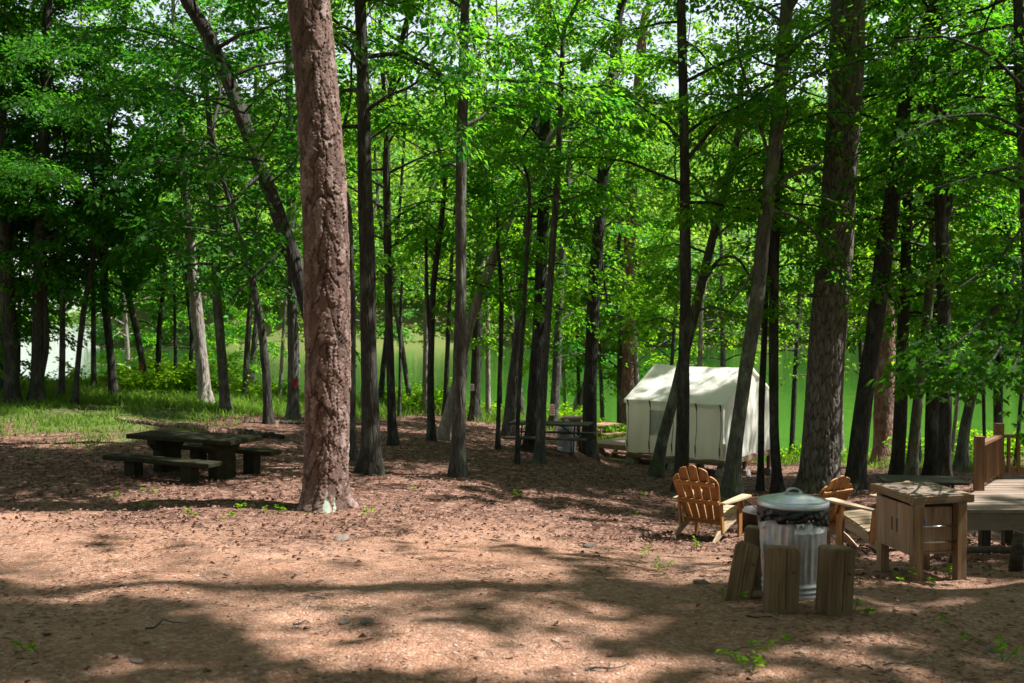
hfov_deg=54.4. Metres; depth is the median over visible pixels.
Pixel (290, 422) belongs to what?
fallen log
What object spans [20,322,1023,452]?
water
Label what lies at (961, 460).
broadleaf tree
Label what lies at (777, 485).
broadleaf tree
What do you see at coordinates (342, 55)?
shore tree
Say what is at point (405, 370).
shore tree
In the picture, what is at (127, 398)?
grass
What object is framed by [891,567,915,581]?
seedling
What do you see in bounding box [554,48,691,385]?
shore tree
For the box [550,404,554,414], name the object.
notice
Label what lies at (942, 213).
broadleaf tree
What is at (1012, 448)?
shrub
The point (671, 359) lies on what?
shore tree
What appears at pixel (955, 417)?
shore tree
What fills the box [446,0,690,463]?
broadleaf tree
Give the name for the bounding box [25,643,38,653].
seedling
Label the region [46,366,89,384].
shrub
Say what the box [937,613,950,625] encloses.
seedling
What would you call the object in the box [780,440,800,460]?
shrub
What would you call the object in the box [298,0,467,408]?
shore tree
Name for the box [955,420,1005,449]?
shrub
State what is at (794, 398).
shore tree
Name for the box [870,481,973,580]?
camp cabinet
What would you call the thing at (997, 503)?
timber deck
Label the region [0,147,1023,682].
ground
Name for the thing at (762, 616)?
twig
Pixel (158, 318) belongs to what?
sapling
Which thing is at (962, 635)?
seedling
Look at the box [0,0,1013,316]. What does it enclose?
sky
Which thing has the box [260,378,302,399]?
shrub
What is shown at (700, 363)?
broadleaf tree
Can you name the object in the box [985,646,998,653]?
stone
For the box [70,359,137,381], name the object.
shrub
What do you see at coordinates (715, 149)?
shore tree
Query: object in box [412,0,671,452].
broadleaf tree
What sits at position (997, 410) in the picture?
broadleaf tree
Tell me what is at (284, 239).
broadleaf tree
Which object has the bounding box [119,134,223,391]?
sapling
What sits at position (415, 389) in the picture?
shrub
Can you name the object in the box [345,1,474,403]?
shore tree
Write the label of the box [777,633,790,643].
seedling
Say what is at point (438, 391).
shrub
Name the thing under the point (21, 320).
shore tree
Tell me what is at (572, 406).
shrub
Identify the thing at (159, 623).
twig
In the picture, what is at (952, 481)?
picnic table
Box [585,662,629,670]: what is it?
twig
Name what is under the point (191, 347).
sapling
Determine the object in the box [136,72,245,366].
shore tree
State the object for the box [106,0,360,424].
broadleaf tree
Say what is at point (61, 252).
broadleaf tree
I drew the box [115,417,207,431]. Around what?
fallen log
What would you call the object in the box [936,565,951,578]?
seedling
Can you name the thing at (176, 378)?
shrub
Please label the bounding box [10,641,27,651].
seedling
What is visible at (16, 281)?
shore tree
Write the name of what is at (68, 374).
shrub
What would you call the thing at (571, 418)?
camp cabinet
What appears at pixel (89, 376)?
shrub
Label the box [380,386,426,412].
shrub
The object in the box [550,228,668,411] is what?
broadleaf tree
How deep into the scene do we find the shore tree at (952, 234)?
27.27 m
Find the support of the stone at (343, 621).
on the ground at (542, 635)
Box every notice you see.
[469,384,473,390]
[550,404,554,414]
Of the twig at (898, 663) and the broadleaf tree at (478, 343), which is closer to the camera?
the twig at (898, 663)
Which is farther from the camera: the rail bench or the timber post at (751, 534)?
the rail bench
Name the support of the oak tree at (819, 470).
on the ground at (542, 635)
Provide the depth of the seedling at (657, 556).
9.79 m
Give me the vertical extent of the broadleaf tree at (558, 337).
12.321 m
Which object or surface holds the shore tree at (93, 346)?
on the ground at (542, 635)
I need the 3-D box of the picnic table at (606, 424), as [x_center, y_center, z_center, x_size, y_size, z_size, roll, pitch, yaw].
[3.474,3.503,37.860,1.100,0.767,1.595,-1,2,-35]
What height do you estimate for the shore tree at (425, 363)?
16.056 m
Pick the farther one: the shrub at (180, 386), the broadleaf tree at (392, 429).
the shrub at (180, 386)
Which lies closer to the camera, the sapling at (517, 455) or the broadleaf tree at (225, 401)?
the sapling at (517, 455)
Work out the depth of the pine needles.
8.06 m
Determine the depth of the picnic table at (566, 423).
24.36 m
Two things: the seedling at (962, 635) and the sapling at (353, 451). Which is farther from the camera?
the sapling at (353, 451)
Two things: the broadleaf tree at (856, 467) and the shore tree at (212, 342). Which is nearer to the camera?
the broadleaf tree at (856, 467)
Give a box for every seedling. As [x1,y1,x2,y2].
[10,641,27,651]
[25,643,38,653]
[235,501,246,510]
[262,504,285,512]
[653,561,670,578]
[654,555,673,567]
[692,536,700,547]
[716,648,753,661]
[735,650,766,671]
[736,591,748,602]
[748,639,774,653]
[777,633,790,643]
[854,598,868,614]
[866,607,876,614]
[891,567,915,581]
[920,577,935,583]
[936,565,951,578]
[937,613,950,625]
[959,629,986,643]
[993,635,1023,662]
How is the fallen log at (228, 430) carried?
on the ground at (542, 635)
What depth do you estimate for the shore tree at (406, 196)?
32.95 m
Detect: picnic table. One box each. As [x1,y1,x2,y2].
[103,429,281,483]
[503,420,594,457]
[597,422,625,439]
[870,474,969,488]
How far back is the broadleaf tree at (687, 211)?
20.41 m
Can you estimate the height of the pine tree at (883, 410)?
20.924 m
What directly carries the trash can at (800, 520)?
on the ground at (542, 635)
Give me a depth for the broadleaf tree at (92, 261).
27.75 m
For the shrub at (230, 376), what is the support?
on the ground at (542, 635)
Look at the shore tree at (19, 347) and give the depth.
30.75 m
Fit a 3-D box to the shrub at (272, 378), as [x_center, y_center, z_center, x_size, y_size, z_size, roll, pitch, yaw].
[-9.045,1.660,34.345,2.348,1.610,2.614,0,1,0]
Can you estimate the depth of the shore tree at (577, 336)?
41.85 m
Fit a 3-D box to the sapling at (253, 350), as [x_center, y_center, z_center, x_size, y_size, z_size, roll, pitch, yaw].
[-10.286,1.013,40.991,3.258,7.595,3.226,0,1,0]
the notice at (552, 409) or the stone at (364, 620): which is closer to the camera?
the stone at (364, 620)
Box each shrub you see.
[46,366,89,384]
[53,368,103,379]
[54,356,126,385]
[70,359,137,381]
[100,350,182,380]
[100,359,165,392]
[117,360,196,395]
[122,374,162,393]
[130,346,241,388]
[140,375,181,395]
[147,350,259,393]
[164,372,213,393]
[229,368,277,392]
[229,375,273,399]
[259,378,287,397]
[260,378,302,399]
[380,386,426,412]
[384,381,443,406]
[395,373,451,399]
[418,394,442,409]
[481,400,504,409]
[546,399,598,417]
[547,401,582,419]
[560,408,607,426]
[597,420,612,433]
[597,422,626,440]
[765,444,800,460]
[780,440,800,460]
[882,437,953,456]
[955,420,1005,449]
[959,424,1023,455]
[1004,438,1022,457]
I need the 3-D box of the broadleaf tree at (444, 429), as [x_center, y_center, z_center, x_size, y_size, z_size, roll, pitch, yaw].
[1.222,-2.447,24.722,6.815,10.108,4.236,0,1,0]
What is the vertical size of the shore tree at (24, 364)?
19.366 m
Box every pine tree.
[287,0,359,513]
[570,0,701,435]
[805,1,971,465]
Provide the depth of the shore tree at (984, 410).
28.21 m
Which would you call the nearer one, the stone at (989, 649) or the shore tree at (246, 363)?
the stone at (989, 649)
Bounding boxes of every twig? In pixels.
[145,619,181,629]
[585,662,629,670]
[747,615,778,619]
[846,664,872,669]
[882,660,922,665]
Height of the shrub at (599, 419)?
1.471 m
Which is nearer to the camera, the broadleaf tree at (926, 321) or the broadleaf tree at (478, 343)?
the broadleaf tree at (926, 321)
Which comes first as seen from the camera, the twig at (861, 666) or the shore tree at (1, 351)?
the twig at (861, 666)
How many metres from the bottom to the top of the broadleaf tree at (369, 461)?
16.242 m
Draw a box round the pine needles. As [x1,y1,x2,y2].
[0,443,1023,682]
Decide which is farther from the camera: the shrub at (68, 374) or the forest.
the forest
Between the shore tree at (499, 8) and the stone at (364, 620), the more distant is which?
the shore tree at (499, 8)
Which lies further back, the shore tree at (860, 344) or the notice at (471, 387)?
the shore tree at (860, 344)
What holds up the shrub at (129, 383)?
on the ground at (542, 635)
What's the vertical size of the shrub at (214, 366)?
2.137 m
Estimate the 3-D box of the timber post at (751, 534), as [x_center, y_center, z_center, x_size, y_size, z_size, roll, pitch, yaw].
[1.974,1.804,8.047,0.226,0.624,0.181,1,2,20]
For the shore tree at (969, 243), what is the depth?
24.82 m
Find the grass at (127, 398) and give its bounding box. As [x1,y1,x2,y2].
[0,373,1023,470]
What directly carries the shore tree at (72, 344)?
on the ground at (542, 635)
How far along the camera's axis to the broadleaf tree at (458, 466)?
17.72 m
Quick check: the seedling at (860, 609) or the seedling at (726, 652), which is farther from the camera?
the seedling at (860, 609)
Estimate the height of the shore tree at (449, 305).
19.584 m
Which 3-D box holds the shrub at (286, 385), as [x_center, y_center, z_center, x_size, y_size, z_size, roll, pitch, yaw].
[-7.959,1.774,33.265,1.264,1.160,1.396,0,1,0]
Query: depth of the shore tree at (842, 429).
37.63 m
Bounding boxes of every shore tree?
[0,0,62,390]
[0,0,98,364]
[0,0,120,375]
[0,1,87,355]
[0,4,82,392]
[0,5,67,380]
[8,3,163,388]
[51,0,178,376]
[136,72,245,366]
[167,0,301,397]
[201,11,357,400]
[237,0,406,313]
[243,0,418,300]
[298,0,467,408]
[335,1,468,398]
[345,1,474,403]
[372,0,490,413]
[395,0,561,414]
[405,1,534,415]
[423,0,540,390]
[429,0,574,403]
[429,0,576,416]
[497,23,620,412]
[517,1,647,409]
[533,0,662,433]
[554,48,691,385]
[618,0,739,368]
[660,26,792,369]
[671,0,809,360]
[730,46,857,455]
[747,55,872,393]
[756,38,895,379]
[768,16,900,450]
[810,5,1010,464]
[876,2,1016,437]
[882,35,1021,456]
[910,1,1023,300]
[922,0,1023,331]
[953,0,1023,465]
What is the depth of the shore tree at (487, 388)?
35.08 m
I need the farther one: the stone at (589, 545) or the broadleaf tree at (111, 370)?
the broadleaf tree at (111, 370)
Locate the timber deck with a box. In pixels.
[966,423,1023,560]
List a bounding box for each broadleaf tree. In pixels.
[0,0,123,403]
[0,0,138,397]
[0,0,175,402]
[0,40,201,404]
[16,0,207,397]
[24,93,210,386]
[51,0,380,321]
[92,0,302,402]
[94,0,302,412]
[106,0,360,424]
[168,0,394,419]
[199,0,529,475]
[264,1,519,445]
[331,0,648,477]
[343,0,564,441]
[382,14,574,421]
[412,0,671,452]
[418,24,702,439]
[419,0,656,435]
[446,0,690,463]
[483,71,643,430]
[502,0,679,461]
[529,0,845,491]
[549,186,696,431]
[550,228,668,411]
[595,13,864,477]
[642,158,783,383]
[655,0,898,497]
[670,0,900,493]
[770,0,1016,474]
[783,0,1019,491]
[792,0,1021,475]
[795,0,1017,487]
[827,0,1023,444]
[827,0,1023,474]
[887,27,1022,467]
[887,130,1021,471]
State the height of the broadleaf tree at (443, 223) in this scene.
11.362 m
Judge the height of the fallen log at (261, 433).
0.247 m
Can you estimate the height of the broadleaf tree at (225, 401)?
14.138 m
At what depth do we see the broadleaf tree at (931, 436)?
23.14 m
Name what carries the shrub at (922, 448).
on the ground at (542, 635)
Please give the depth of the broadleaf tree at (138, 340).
32.42 m
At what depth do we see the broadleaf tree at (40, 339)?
27.80 m
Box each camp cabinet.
[560,415,581,446]
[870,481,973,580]
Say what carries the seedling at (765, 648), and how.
on the ground at (542, 635)
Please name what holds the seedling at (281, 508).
on the ground at (542, 635)
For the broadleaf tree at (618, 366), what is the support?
on the ground at (542, 635)
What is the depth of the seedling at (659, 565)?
8.79 m
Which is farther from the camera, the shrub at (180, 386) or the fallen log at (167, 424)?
the shrub at (180, 386)
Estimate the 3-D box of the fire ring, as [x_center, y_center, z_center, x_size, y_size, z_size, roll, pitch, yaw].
[3.605,2.428,14.007,0.800,0.580,0.800,0,2,-17]
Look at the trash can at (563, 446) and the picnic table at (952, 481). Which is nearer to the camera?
the picnic table at (952, 481)
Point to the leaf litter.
(426, 483)
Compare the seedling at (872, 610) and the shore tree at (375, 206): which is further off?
the shore tree at (375, 206)
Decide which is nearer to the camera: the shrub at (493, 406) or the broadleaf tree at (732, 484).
the broadleaf tree at (732, 484)
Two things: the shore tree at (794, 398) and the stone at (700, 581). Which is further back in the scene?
the shore tree at (794, 398)
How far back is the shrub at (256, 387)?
31.99 m
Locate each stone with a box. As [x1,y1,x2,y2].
[130,658,143,663]
[333,534,349,541]
[338,619,349,624]
[359,617,373,623]
[583,543,596,547]
[693,579,710,584]
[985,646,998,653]
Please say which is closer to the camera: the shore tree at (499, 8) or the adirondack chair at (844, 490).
the adirondack chair at (844, 490)
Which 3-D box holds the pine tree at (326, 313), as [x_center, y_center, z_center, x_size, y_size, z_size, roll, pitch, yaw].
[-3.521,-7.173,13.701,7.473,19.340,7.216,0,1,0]
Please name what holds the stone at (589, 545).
on the ground at (542, 635)
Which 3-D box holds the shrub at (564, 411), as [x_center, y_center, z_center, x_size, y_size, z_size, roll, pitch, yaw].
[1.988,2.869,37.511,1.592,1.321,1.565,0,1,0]
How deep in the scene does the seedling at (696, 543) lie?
12.34 m
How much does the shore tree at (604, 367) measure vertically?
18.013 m
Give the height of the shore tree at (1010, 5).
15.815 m
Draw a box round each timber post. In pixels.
[724,541,760,600]
[744,525,761,589]
[763,545,799,613]
[815,544,855,616]
[827,529,830,543]
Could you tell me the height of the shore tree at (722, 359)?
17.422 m
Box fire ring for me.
[742,491,783,532]
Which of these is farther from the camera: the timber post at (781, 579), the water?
the water
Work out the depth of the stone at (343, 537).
10.61 m
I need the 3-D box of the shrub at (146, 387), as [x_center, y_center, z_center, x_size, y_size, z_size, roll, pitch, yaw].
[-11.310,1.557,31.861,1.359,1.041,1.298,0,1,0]
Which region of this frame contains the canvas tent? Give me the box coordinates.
[597,364,770,476]
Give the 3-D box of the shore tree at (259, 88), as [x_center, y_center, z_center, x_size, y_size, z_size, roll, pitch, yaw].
[-7.388,-5.671,31.956,5.472,15.860,4.659,0,1,0]
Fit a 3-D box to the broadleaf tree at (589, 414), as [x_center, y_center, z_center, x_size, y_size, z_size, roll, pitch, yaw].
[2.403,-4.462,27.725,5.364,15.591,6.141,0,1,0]
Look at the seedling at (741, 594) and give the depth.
7.42 m
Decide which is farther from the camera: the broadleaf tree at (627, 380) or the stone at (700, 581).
the broadleaf tree at (627, 380)
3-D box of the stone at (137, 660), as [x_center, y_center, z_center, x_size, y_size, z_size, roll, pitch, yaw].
[-2.164,1.845,5.741,0.064,0.045,0.107,-1,2,-43]
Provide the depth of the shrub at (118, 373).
32.19 m
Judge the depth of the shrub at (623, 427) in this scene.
38.46 m
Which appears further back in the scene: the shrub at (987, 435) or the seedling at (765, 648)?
the shrub at (987, 435)
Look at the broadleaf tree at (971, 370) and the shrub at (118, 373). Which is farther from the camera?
the shrub at (118, 373)
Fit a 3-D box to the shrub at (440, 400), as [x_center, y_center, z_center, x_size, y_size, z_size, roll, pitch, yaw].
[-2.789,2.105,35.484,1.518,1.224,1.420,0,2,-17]
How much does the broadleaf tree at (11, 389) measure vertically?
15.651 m
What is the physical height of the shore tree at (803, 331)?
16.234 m
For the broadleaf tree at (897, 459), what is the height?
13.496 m
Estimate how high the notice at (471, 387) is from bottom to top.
0.213 m
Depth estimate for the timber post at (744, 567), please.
7.57 m
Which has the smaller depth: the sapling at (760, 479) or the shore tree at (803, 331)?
the sapling at (760, 479)
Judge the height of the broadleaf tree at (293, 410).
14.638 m
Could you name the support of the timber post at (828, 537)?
on the ground at (542, 635)
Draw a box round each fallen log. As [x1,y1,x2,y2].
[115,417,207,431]
[206,427,244,433]
[244,428,284,438]
[279,420,303,423]
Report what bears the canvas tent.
on the ground at (542, 635)
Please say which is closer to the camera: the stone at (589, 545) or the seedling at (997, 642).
the seedling at (997, 642)
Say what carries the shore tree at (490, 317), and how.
on the ground at (542, 635)
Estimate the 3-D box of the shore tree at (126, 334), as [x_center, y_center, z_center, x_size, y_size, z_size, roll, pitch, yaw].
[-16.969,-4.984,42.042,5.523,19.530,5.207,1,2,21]
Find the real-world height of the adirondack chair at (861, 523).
0.905 m
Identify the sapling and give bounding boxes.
[107,116,209,375]
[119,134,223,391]
[134,140,229,390]
[224,280,300,388]
[231,0,427,459]
[375,185,446,416]
[426,112,558,449]
[453,17,597,463]
[713,95,853,490]
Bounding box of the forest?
[21,77,1021,345]
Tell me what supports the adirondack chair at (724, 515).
on the ground at (542, 635)
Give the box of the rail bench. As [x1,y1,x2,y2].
[948,531,1023,571]
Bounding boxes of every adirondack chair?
[671,465,751,543]
[818,475,858,546]
[825,481,909,555]
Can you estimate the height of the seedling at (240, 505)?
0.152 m
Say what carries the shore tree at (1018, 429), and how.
on the ground at (542, 635)
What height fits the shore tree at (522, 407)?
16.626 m
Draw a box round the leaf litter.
[0,399,1023,682]
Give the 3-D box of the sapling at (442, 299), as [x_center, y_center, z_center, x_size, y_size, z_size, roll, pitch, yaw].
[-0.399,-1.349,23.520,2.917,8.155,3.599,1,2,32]
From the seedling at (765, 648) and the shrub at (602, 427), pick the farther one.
the shrub at (602, 427)
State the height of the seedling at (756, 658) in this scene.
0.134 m
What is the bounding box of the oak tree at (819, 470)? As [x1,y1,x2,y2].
[612,0,1012,493]
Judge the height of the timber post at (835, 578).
0.596 m
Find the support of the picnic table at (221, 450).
on the ground at (542, 635)
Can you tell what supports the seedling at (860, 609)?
on the ground at (542, 635)
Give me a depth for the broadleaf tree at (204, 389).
29.19 m
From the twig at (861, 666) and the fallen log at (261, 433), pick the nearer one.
the twig at (861, 666)
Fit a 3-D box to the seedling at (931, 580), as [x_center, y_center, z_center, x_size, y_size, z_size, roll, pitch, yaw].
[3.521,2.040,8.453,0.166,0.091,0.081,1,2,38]
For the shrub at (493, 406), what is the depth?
36.62 m
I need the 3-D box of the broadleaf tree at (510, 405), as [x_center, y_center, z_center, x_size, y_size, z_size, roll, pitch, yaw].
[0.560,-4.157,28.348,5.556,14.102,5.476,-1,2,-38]
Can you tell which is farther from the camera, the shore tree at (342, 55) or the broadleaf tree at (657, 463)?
the shore tree at (342, 55)
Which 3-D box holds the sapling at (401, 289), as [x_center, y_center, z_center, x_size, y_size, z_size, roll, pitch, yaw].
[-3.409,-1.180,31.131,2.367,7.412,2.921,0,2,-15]
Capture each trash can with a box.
[557,419,576,451]
[756,487,830,600]
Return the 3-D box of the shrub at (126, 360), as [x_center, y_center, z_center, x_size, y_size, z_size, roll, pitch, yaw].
[-12.581,1.197,33.973,2.764,1.930,3.502,0,1,0]
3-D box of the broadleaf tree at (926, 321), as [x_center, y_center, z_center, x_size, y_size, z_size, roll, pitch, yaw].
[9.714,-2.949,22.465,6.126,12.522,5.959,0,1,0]

